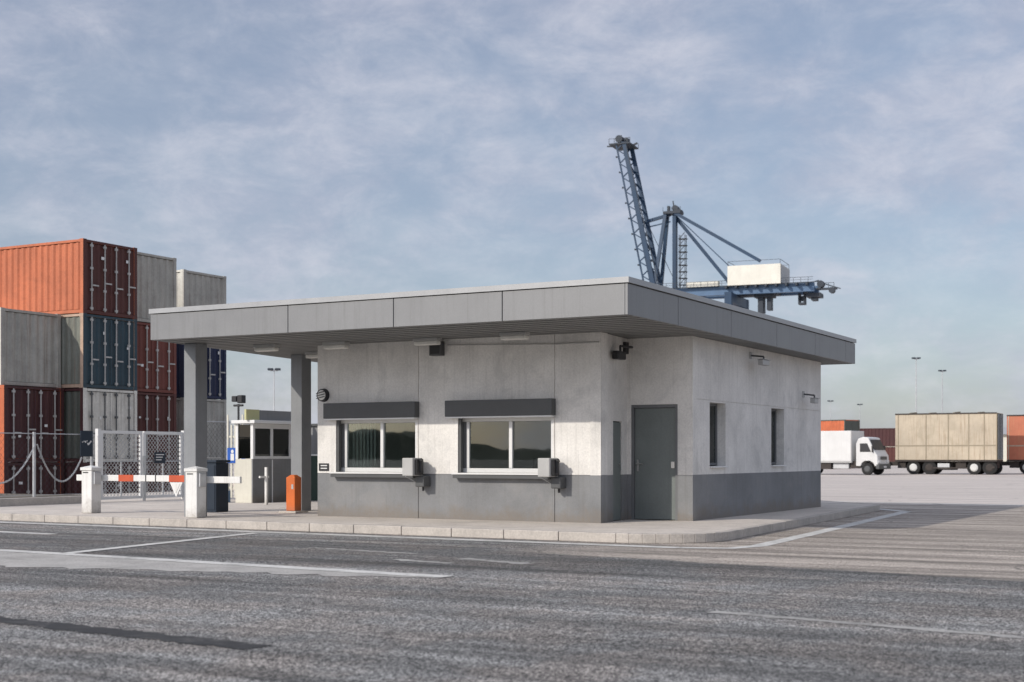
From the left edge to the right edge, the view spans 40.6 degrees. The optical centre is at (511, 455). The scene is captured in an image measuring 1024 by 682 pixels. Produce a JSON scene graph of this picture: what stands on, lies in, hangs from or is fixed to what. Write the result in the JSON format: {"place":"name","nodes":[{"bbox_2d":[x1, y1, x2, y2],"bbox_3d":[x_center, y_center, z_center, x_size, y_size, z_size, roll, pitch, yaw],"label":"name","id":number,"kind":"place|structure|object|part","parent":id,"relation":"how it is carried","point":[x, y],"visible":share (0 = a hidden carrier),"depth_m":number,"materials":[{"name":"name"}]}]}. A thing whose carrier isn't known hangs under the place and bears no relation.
{"place":"outdoors","nodes":[
{"label":"outdoors","id":0,"kind":"place"},
{"bbox_2d":[311,424,317,500],"bbox_3d":[-4.427,-0.175,37.540,2.000,2.750,1.700,0,0,29],"label":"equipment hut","id":1,"kind":"object","parent":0,"point":[314,462],"depth_m":37.11,"materials":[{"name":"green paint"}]},
{"bbox_2d":[0,490,870,533],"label":"pavement","id":2,"kind":"structure","parent":0,"point":[168,507],"depth_m":27.04,"materials":[{"name":"grey concrete"}]},
{"bbox_2d":[0,493,81,506],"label":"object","id":3,"kind":"object","parent":2,"relation":"on","point":[16,500],"visible":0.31,"depth_m":34.10,"materials":[{"name":"concrete"}]},
{"bbox_2d":[0,432,94,496],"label":"fence","id":4,"kind":"object","parent":3,"relation":"on","point":[33,468],"visible":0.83,"depth_m":33.91,"materials":[{"name":"grey metal"}]},
{"bbox_2d":[0,444,35,483],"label":"chain","id":5,"kind":"object","parent":4,"relation":"hanging from","point":[21,468],"visible":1,"depth_m":33.51,"materials":[{"name":"grey metal"}]},
{"bbox_2d":[36,444,81,481],"bbox_3d":[-11.277,0.188,34.566,0.050,0.951,1.478,0,0,29],"label":"chain","id":6,"kind":"object","parent":4,"relation":"hanging from","point":[51,474],"visible":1,"depth_m":34.40,"materials":[{"name":"grey metal"}]},
{"bbox_2d":[80,431,92,456],"bbox_3d":[-10.857,-0.310,35.367,0.022,0.660,0.420,0,0,29],"label":"blue notice","id":7,"kind":"object","parent":4,"relation":"attached to","point":[86,443],"visible":1,"depth_m":35.36,"materials":[{"name":"blue paint"}]},
{"bbox_2d":[77,465,183,512],"bbox_3d":[-7.802,0.700,28.601,3.570,1.000,0.395,0,0,29],"label":"barrier","id":8,"kind":"object","parent":2,"relation":"on","point":[91,478],"visible":0.92,"depth_m":28.98,"materials":[{"name":"white metal"}]},
{"bbox_2d":[95,429,183,500],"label":"gate","id":9,"kind":"structure","parent":2,"relation":"on","point":[99,457],"depth_m":37.10,"materials":[{"name":"white metal"}]},
{"bbox_2d":[154,452,165,462],"bbox_3d":[-9.579,0.050,37.711,0.014,0.300,0.420,0,0,29],"label":"gate sign","id":10,"kind":"object","parent":9,"relation":"attached to","point":[159,457],"visible":1,"depth_m":37.70,"materials":[{"name":"black metal"}]},
{"bbox_2d":[184,466,241,517],"bbox_3d":[-5.774,0.700,26.735,1.115,1.000,0.390,0,0,29],"label":"barrier","id":11,"kind":"object","parent":2,"relation":"on","point":[197,479],"visible":1,"depth_m":26.78,"materials":[{"name":"white metal"}]},
{"bbox_2d":[207,460,229,511],"bbox_3d":[-6.430,0.645,29.793,0.580,1.110,0.460,0,0,29],"label":"control cabinet","id":12,"kind":"object","parent":2,"relation":"on","point":[217,497],"visible":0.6,"depth_m":29.58,"materials":[{"name":"metal"}]},
{"bbox_3d":[-6.530,0.675,29.612,0.460,0.950,0.010,0,0,29],"label":"door","id":13,"kind":"part","parent":12,"relation":"part of","materials":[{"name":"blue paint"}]},
{"bbox_2d":[207,421,241,495],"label":"fence","id":14,"kind":"object","parent":2,"relation":"on","point":[220,445],"visible":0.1,"depth_m":40.03,"materials":[{"name":"grey metal"}]},
{"bbox_2d":[227,414,243,497],"bbox_3d":[-7.226,0.010,37.850,1.400,2.280,0.063,0,0,29],"label":"fence","id":15,"kind":"object","parent":2,"relation":"on","point":[231,437],"visible":0.23,"depth_m":38.09,"materials":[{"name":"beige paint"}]},
{"bbox_2d":[227,448,234,462],"bbox_3d":[-7.562,-0.010,37.985,0.620,0.420,0.016,0,0,29],"label":"safety sign","id":16,"kind":"object","parent":15,"relation":"attached to","point":[231,454],"visible":0.47,"depth_m":38.06,"materials":[{"name":"blue metal"}]},
{"bbox_2d":[231,420,290,502],"bbox_3d":[-6.416,0.145,36.068,0.760,2.110,1.820,0,0,29],"label":"guard booth","id":17,"kind":"object","parent":2,"relation":"on","point":[260,445],"visible":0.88,"depth_m":35.53,"materials":[{"name":"beige paint"}]},
{"bbox_2d":[232,395,245,419],"bbox_3d":[-7.491,-0.230,37.969,0.360,2.860,0.190,0,0,29],"label":"floodlight","id":18,"kind":"object","parent":17,"relation":"on","point":[239,398],"visible":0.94,"depth_m":37.92,"materials":[{"name":"grey metal"}]},
{"bbox_2d":[239,424,249,458],"bbox_3d":[-6.820,-0.365,35.403,0.405,0.870,0.006,0,0,29],"label":"window pane","id":19,"kind":"structure","parent":17,"relation":"in","point":[244,430],"depth_m":35.41,"materials":[{"name":"black glass"}]},
{"bbox_2d":[235,424,290,458],"bbox_3d":[-6.449,-0.370,36.075,0.575,0.900,1.600,0,0,29],"label":"window frame","id":20,"kind":"structure","parent":17,"relation":"in","point":[252,426],"depth_m":35.53,"materials":[{"name":"white metal"}]},
{"bbox_2d":[244,409,290,420],"bbox_3d":[-6.312,-1.047,35.925,0.060,0.270,1.850,0,0,29],"label":"roof sign","id":21,"kind":"object","parent":17,"relation":"on","point":[251,414],"visible":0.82,"depth_m":35.82,"materials":[{"name":"grey metal"}]},
{"bbox_2d":[259,467,268,504],"bbox_3d":[-6.086,0.740,34.044,0.074,0.920,0.284,0,0,39],"label":"arm rest post","id":22,"kind":"object","parent":2,"relation":"on","point":[266,476],"visible":1,"depth_m":34.07,"materials":[{"name":"white metal"}]},
{"bbox_2d":[279,475,307,512],"bbox_3d":[-4.611,0.802,29.281,0.440,0.804,0.440,0,0,29],"label":"bollard","id":23,"kind":"object","parent":2,"relation":"on","point":[293,493],"visible":1,"depth_m":29.19,"materials":[{"name":"orange metal"}]},
{"bbox_2d":[149,276,855,522],"bbox_3d":[-0.242,-0.795,30.392,12.094,4.010,13.380,0,0,29],"label":"gatehouse","id":24,"kind":"object","parent":2,"relation":"on","point":[688,409],"visible":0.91,"depth_m":26.09,"materials":[{"name":"paint"}]},
{"bbox_2d":[253,344,279,351],"bbox_3d":[-4.887,-2.147,27.582,0.540,0.135,0.180,0,0,29],"label":"soffit lamp","id":25,"kind":"object","parent":24,"relation":"attached to","point":[265,347],"visible":1,"depth_m":27.50,"materials":[{"name":"grey plastic"}]},
{"bbox_2d":[305,351,317,358],"bbox_3d":[-4.143,-2.147,29.467,0.540,0.135,0.180,0,0,29],"label":"soffit lamp","id":26,"kind":"object","parent":24,"relation":"attached to","point":[312,354],"visible":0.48,"depth_m":29.43,"materials":[{"name":"grey plastic"}]},
{"bbox_2d":[316,389,328,401],"bbox_3d":[-3.787,-1.210,27.629,0.270,0.270,0.129,0,0,29],"label":"round lamp","id":27,"kind":"object","parent":24,"relation":"attached to","point":[322,395],"visible":1,"depth_m":27.59,"materials":[{"name":"black plastic"}]},
{"bbox_2d":[319,463,328,470],"bbox_3d":[-3.760,0.225,27.678,0.240,0.150,0.018,0,0,29],"label":"wall sign","id":28,"kind":"object","parent":24,"relation":"attached to","point":[323,466],"visible":1,"depth_m":27.67,"materials":[{"name":"black plastic"}]},
{"bbox_2d":[322,341,349,349],"bbox_3d":[-3.425,-2.147,26.981,0.540,0.135,0.180,0,0,29],"label":"soffit lamp","id":29,"kind":"object","parent":24,"relation":"attached to","point":[337,345],"visible":1,"depth_m":26.89,"materials":[{"name":"grey plastic"}]},
{"bbox_2d":[323,401,418,477],"bbox_3d":[-2.692,-0.310,27.172,2.160,1.460,0.463,0,0,29],"label":"window","id":30,"kind":"structure","parent":24,"relation":"in","point":[382,413],"depth_m":27.21,"materials":[{"name":"white metal"}]},
{"bbox_2d":[402,458,429,490],"bbox_3d":[-1.815,0.355,26.350,0.350,0.630,0.471,0,0,29],"label":"intercom","id":31,"kind":"object","parent":24,"relation":"attached to","point":[412,466],"visible":1,"depth_m":26.22,"materials":[{"name":"grey plastic"}]},
{"bbox_2d":[413,337,441,345],"bbox_3d":[-1.593,-2.147,26.038,0.540,0.135,0.180,0,0,29],"label":"soffit lamp","id":32,"kind":"object","parent":24,"relation":"attached to","point":[427,341],"visible":1,"depth_m":25.94,"materials":[{"name":"grey plastic"}]},
{"bbox_2d":[429,342,443,355],"bbox_3d":[-1.429,-2.030,26.313,0.260,0.260,0.155,0,0,29],"label":"speaker box","id":33,"kind":"object","parent":24,"relation":"attached to","point":[436,350],"visible":0.75,"depth_m":26.25,"materials":[{"name":"black plastic"}]},
{"bbox_2d":[445,398,555,478],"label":"window","id":34,"kind":"structure","parent":24,"relation":"in","point":[542,409],"depth_m":25.76,"materials":[{"name":"white metal"}]},
{"bbox_2d":[499,331,529,339],"bbox_3d":[0.045,-2.147,24.825,0.540,0.135,0.180,0,0,29],"label":"soffit lamp","id":35,"kind":"object","parent":24,"relation":"attached to","point":[521,335],"visible":1,"depth_m":24.75,"materials":[{"name":"grey plastic"}]},
{"bbox_2d":[538,458,565,492],"bbox_3d":[0.724,0.355,24.948,0.350,0.630,0.471,0,0,29],"label":"intercom","id":36,"kind":"object","parent":24,"relation":"attached to","point":[548,467],"visible":1,"depth_m":24.81,"materials":[{"name":"grey plastic"}]},
{"bbox_2d":[613,422,620,519],"bbox_3d":[1.924,0.285,25.650,0.025,1.810,0.500,0,0,22],"label":"meter door","id":37,"kind":"structure","parent":24,"relation":"in","point":[616,425],"depth_m":25.64,"materials":[{"name":"grey metal"}]},
{"bbox_2d":[612,342,632,359],"bbox_3d":[2.052,-1.945,25.584,0.191,0.370,0.949,0,0,19],"label":"security camera","id":38,"kind":"object","parent":24,"relation":"attached to","point":[620,354],"visible":1,"depth_m":25.34,"materials":[{"name":"black plastic"}]},
{"bbox_2d":[631,404,677,519],"bbox_3d":[2.690,0.121,25.967,0.936,2.158,0.182,0,0,29],"label":"door","id":39,"kind":"structure","parent":24,"relation":"in","point":[654,428],"depth_m":25.97,"materials":[{"name":"metal"}]},
{"bbox_2d":[710,403,727,467],"bbox_3d":[3.883,-0.395,26.735,0.300,1.246,0.866,0,0,29],"label":"slot window","id":40,"kind":"structure","parent":24,"relation":"in","point":[713,407],"depth_m":27.05,"materials":[{"name":"grey glass"}]},
{"bbox_2d":[750,352,770,365],"bbox_3d":[5.047,-1.980,28.289,0.350,0.280,0.500,0,0,29],"label":"wall camera","id":41,"kind":"object","parent":24,"relation":"attached to","point":[763,362],"depth_m":28.20,"materials":[{"name":"grey plastic"}]},
{"bbox_2d":[771,409,786,466],"bbox_3d":[5.651,-0.395,29.939,0.300,1.246,0.866,0,0,29],"label":"slot window","id":42,"kind":"structure","parent":24,"relation":"in","point":[773,411],"depth_m":30.27,"materials":[{"name":"grey glass"}]},
{"bbox_2d":[802,391,819,402],"bbox_3d":[6.778,-1.330,31.446,0.330,0.280,0.380,0,0,29],"label":"wall camera","id":43,"kind":"object","parent":24,"relation":"attached to","point":[814,400],"depth_m":31.38,"materials":[{"name":"grey plastic"}]},
{"bbox_2d":[0,457,1023,681],"bbox_3d":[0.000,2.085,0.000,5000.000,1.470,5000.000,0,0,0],"label":"ground","id":44,"kind":"structure","parent":0,"point":[552,612],"depth_m":12.66,"materials":[{"name":"grey asphalt"}]},
{"bbox_2d":[0,531,55,533],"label":"lane dash line","id":45,"kind":"object","parent":44,"relation":"on","point":[26,532],"visible":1,"depth_m":24.32,"materials":[{"name":"paint"}]},
{"bbox_2d":[0,462,63,494],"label":"shipping container","id":46,"kind":"object","parent":44,"relation":"on","point":[25,484],"visible":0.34,"depth_m":47.08,"materials":[{"name":"red metal"}]},
{"bbox_2d":[7,466,31,493],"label":"door","id":47,"kind":"structure","parent":46,"relation":"in","point":[13,470],"depth_m":46.72,"materials":[{"name":"red metal"}]},
{"bbox_2d":[0,385,63,462],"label":"shipping container","id":48,"kind":"object","parent":46,"relation":"on","point":[23,409],"visible":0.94,"depth_m":47.15,"materials":[{"name":"red metal"}]},
{"bbox_2d":[7,388,35,458],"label":"door","id":49,"kind":"structure","parent":48,"relation":"in","point":[20,402],"depth_m":46.72,"materials":[{"name":"red metal"}]},
{"bbox_2d":[0,307,60,387],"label":"shipping container","id":50,"kind":"object","parent":48,"relation":"on","point":[30,348],"visible":0.99,"depth_m":47.36,"materials":[{"name":"grey metal"}]},
{"bbox_2d":[34,390,61,458],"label":"door","id":51,"kind":"structure","parent":48,"relation":"in","point":[46,403],"depth_m":47.76,"materials":[{"name":"red metal"}]},
{"bbox_2d":[36,465,59,493],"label":"door","id":52,"kind":"structure","parent":46,"relation":"in","point":[40,471],"depth_m":47.76,"materials":[{"name":"red metal"}]},
{"bbox_2d":[8,462,136,494],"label":"shipping container","id":53,"kind":"object","parent":44,"relation":"on","point":[68,473],"visible":0.2,"depth_m":49.09,"materials":[{"name":"red metal"}]},
{"bbox_2d":[86,465,109,493],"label":"door","id":54,"kind":"structure","parent":53,"relation":"in","point":[108,484],"depth_m":49.05,"materials":[{"name":"metal"}]},
{"bbox_2d":[64,388,136,461],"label":"shipping container","id":55,"kind":"object","parent":53,"relation":"on","point":[87,409],"visible":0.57,"depth_m":48.80,"materials":[{"name":"white metal"}]},
{"bbox_2d":[61,313,136,390],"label":"shipping container","id":56,"kind":"object","parent":55,"relation":"on","point":[98,351],"visible":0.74,"depth_m":48.67,"materials":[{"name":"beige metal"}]},
{"bbox_2d":[0,238,136,318],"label":"shipping container","id":57,"kind":"object","parent":56,"relation":"on","point":[80,275],"visible":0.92,"depth_m":49.05,"materials":[{"name":"orange metal"}]},
{"bbox_2d":[86,242,111,311],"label":"door","id":58,"kind":"structure","parent":57,"relation":"in","point":[98,284],"depth_m":48.64,"materials":[{"name":"red metal"}]},
{"bbox_2d":[110,247,135,314],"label":"door","id":59,"kind":"structure","parent":57,"relation":"in","point":[122,288],"depth_m":49.67,"materials":[{"name":"red metal"}]},
{"bbox_2d":[86,317,111,385],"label":"door","id":60,"kind":"structure","parent":56,"relation":"in","point":[98,357],"depth_m":48.64,"materials":[{"name":"blue metal"}]},
{"bbox_2d":[110,320,135,386],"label":"door","id":61,"kind":"structure","parent":56,"relation":"in","point":[121,332],"depth_m":49.66,"materials":[{"name":"blue metal"}]},
{"bbox_2d":[86,391,111,458],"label":"door","id":62,"kind":"structure","parent":55,"relation":"in","point":[97,403],"depth_m":48.67,"materials":[{"name":"white metal"}]},
{"bbox_2d":[110,392,135,458],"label":"door","id":63,"kind":"structure","parent":55,"relation":"in","point":[121,404],"depth_m":49.66,"materials":[{"name":"white metal"}]},
{"bbox_2d":[110,465,133,492],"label":"door","id":64,"kind":"structure","parent":53,"relation":"in","point":[112,467],"depth_m":49.72,"materials":[{"name":"white metal"}]},
{"bbox_2d":[0,616,268,649],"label":"tar seam","id":65,"kind":"object","parent":44,"relation":"on","point":[226,643],"visible":1,"depth_m":10.44,"materials":[{"name":"black asphalt"}]},
{"bbox_2d":[122,462,176,491],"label":"shipping container","id":66,"kind":"object","parent":44,"relation":"on","point":[167,484],"visible":0.07,"depth_m":52.08,"materials":[{"name":"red metal"}]},
{"bbox_2d":[137,465,150,491],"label":"door","id":67,"kind":"structure","parent":66,"relation":"in","point":[148,489],"depth_m":51.49,"materials":[{"name":"metal"}]},
{"bbox_2d":[137,392,176,460],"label":"shipping container","id":68,"kind":"object","parent":66,"relation":"on","point":[156,412],"visible":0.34,"depth_m":52.08,"materials":[{"name":"red metal"}]},
{"bbox_2d":[137,395,150,458],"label":"door","id":69,"kind":"structure","parent":68,"relation":"in","point":[143,402],"depth_m":51.46,"materials":[{"name":"red metal"}]},
{"bbox_2d":[127,322,176,393],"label":"shipping container","id":70,"kind":"object","parent":68,"relation":"on","point":[156,366],"visible":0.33,"depth_m":51.94,"materials":[{"name":"red metal"}]},
{"bbox_2d":[137,325,152,388],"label":"door","id":71,"kind":"structure","parent":70,"relation":"in","point":[144,362],"depth_m":51.44,"materials":[{"name":"red metal"}]},
{"bbox_2d":[137,252,176,322],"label":"shipping container","id":72,"kind":"object","parent":70,"relation":"on","point":[156,281],"visible":0.19,"depth_m":51.89,"materials":[{"name":"grey metal"}]},
{"bbox_2d":[152,340,174,389],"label":"door","id":73,"kind":"structure","parent":70,"relation":"in","point":[162,352],"depth_m":52.27,"materials":[{"name":"red metal"}]},
{"bbox_2d":[152,396,172,458],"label":"door","id":74,"kind":"structure","parent":68,"relation":"in","point":[162,407],"depth_m":52.27,"materials":[{"name":"red metal"}]},
{"bbox_2d":[152,465,172,491],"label":"door","id":75,"kind":"structure","parent":66,"relation":"in","point":[153,469],"depth_m":52.25,"materials":[{"name":"metal"}]},
{"bbox_2d":[64,533,255,552],"bbox_3d":[-5.297,1.342,21.652,0.232,0.001,5.349,0,0,18],"label":"lane cross line","id":76,"kind":"object","parent":44,"relation":"on","point":[157,543],"visible":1,"depth_m":21.20,"materials":[{"name":"paint"}]},
{"bbox_2d":[0,551,433,577],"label":"pale road band","id":77,"kind":"object","parent":44,"relation":"on","point":[13,559],"visible":1,"depth_m":17.00,"materials":[{"name":"concrete"}]},
{"bbox_2d":[0,549,450,576],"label":"band edge line","id":78,"kind":"object","parent":44,"relation":"on","point":[278,566],"visible":1,"depth_m":17.19,"materials":[{"name":"paint"}]},
{"bbox_2d":[267,368,280,410],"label":"lamp mast","id":79,"kind":"object","parent":44,"relation":"on","point":[274,370],"visible":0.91,"depth_m":119.97,"materials":[{"name":"grey metal"}]},
{"bbox_2d":[0,522,679,547],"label":"road edge line","id":80,"kind":"object","parent":44,"relation":"on","point":[357,535],"visible":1,"depth_m":23.40,"materials":[{"name":"paint"}]},
{"bbox_2d":[308,547,416,553],"bbox_3d":[-2.156,1.346,19.721,2.138,0.001,0.235,0,0,39],"label":"worn paint patch","id":81,"kind":"object","parent":44,"relation":"on","point":[367,550],"visible":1,"depth_m":19.59,"materials":[{"name":"white paint"}]},
{"bbox_2d":[391,559,449,563],"bbox_3d":[-1.165,1.346,17.688,1.022,0.001,0.253,0,0,41],"label":"worn paint patch","id":82,"kind":"object","parent":44,"relation":"on","point":[421,561],"visible":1,"depth_m":17.64,"materials":[{"name":"white paint"}]},
{"bbox_2d":[0,491,879,543],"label":"kerb","id":83,"kind":"structure","parent":44,"relation":"on","point":[672,538],"depth_m":24.07,"materials":[{"name":"concrete"}]},
{"bbox_2d":[459,558,531,563],"bbox_3d":[-0.225,1.346,17.739,0.305,0.001,1.266,0,0,-43],"label":"worn paint patch","id":84,"kind":"object","parent":44,"relation":"on","point":[498,561],"visible":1,"depth_m":17.64,"materials":[{"name":"white paint"}]},
{"bbox_2d":[607,135,840,313],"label":"quay crane","id":85,"kind":"object","parent":44,"relation":"on","point":[761,283],"visible":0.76,"depth_m":325.54,"materials":[{"name":"blue metal"}]},
{"bbox_2d":[680,511,907,548],"bbox_3d":[6.362,1.346,26.644,1.067,0.001,15.083,0,0,28],"label":"hatch edge line","id":86,"kind":"object","parent":44,"relation":"on","point":[777,541],"visible":1,"depth_m":23.70,"materials":[{"name":"paint"}]},
{"bbox_2d":[821,431,889,474],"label":"box truck","id":87,"kind":"object","parent":44,"relation":"on","point":[847,449],"visible":0.72,"depth_m":97.89,"materials":[{"name":"white metal"}]},
{"bbox_2d":[709,611,1023,638],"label":"worn lane line","id":88,"kind":"object","parent":44,"relation":"on","point":[882,625],"visible":1,"depth_m":11.05,"materials":[{"name":"paint"}]},
{"bbox_2d":[873,447,894,463],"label":"container","id":89,"kind":"object","parent":44,"relation":"on","point":[890,451],"visible":0.04,"depth_m":192.40,"materials":[{"name":"red metal"}]},
{"bbox_2d":[860,428,894,446],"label":"container","id":90,"kind":"object","parent":89,"relation":"on","point":[886,436],"visible":0.19,"depth_m":192.84,"materials":[{"name":"red metal"}]},
{"bbox_2d":[912,357,920,411],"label":"lamp mast","id":91,"kind":"object","parent":44,"relation":"on","point":[916,380],"visible":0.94,"depth_m":179.94,"materials":[{"name":"grey metal"}]},
{"bbox_2d":[836,501,1001,504],"bbox_3d":[11.867,1.346,39.225,20.110,0.001,0.427,0,0,35],"label":"yard line","id":92,"kind":"object","parent":44,"relation":"on","point":[926,503],"visible":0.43,"depth_m":39.10,"materials":[{"name":"paint"}]},
{"bbox_2d":[938,370,945,412],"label":"lamp mast","id":93,"kind":"object","parent":44,"relation":"on","point":[942,371],"visible":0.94,"depth_m":199.94,"materials":[{"name":"grey metal"}]},
{"bbox_2d":[889,412,1002,474],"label":"cargo trailer","id":94,"kind":"object","parent":44,"relation":"on","point":[937,443],"visible":0.97,"depth_m":100.19,"materials":[{"name":"beige paint"}]},
{"bbox_2d":[1003,427,1012,461],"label":"warehouse","id":95,"kind":"structure","parent":44,"relation":"on","point":[1004,443],"depth_m":229.59,"materials":[{"name":"beige paint"}]},
{"bbox_2d":[1000,414,1023,472],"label":"cargo trailer","id":96,"kind":"object","parent":44,"relation":"on","point":[1015,439],"visible":0.8,"depth_m":102.70,"materials":[{"name":"orange paint"}]},
{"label":"far container","id":97,"kind":"object","parent":44,"relation":"on","visible":0},
{"bbox_2d":[821,419,859,430],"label":"container","id":98,"kind":"object","parent":97,"relation":"on","point":[840,425],"visible":0.09,"depth_m":147.59,"materials":[{"name":"orange metal"}]},
{"bbox_2d":[846,421,858,430],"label":"door","id":99,"kind":"structure","parent":98,"relation":"in","point":[850,425],"depth_m":147.29,"materials":[{"name":"grey metal"}]},
{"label":"shipping container","id":100,"kind":"object","parent":44,"relation":"on","visible":0},
{"bbox_2d":[176,397,225,459],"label":"shipping container","id":101,"kind":"object","parent":100,"relation":"on","point":[216,410],"visible":0.23,"depth_m":57.60,"materials":[{"name":"grey metal"}]},
{"bbox_2d":[151,343,225,399],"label":"shipping container","id":102,"kind":"object","parent":101,"relation":"on","point":[216,373],"visible":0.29,"depth_m":57.59,"materials":[{"name":"blue metal"}]},
{"bbox_2d":[176,269,225,306],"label":"shipping container","id":103,"kind":"object","parent":102,"relation":"on","point":[193,288],"visible":0.12,"depth_m":56.87,"materials":[{"name":"grey metal"}]},
{"bbox_2d":[207,348,224,395],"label":"door","id":104,"kind":"structure","parent":102,"relation":"in","point":[215,357],"depth_m":57.71,"materials":[{"name":"blue metal"}]},
{"bbox_2d":[0,0,1023,456],"label":"sky","id":105,"kind":"structure","parent":0,"point":[279,149],"materials":[{"name":"blue"}]}
]}

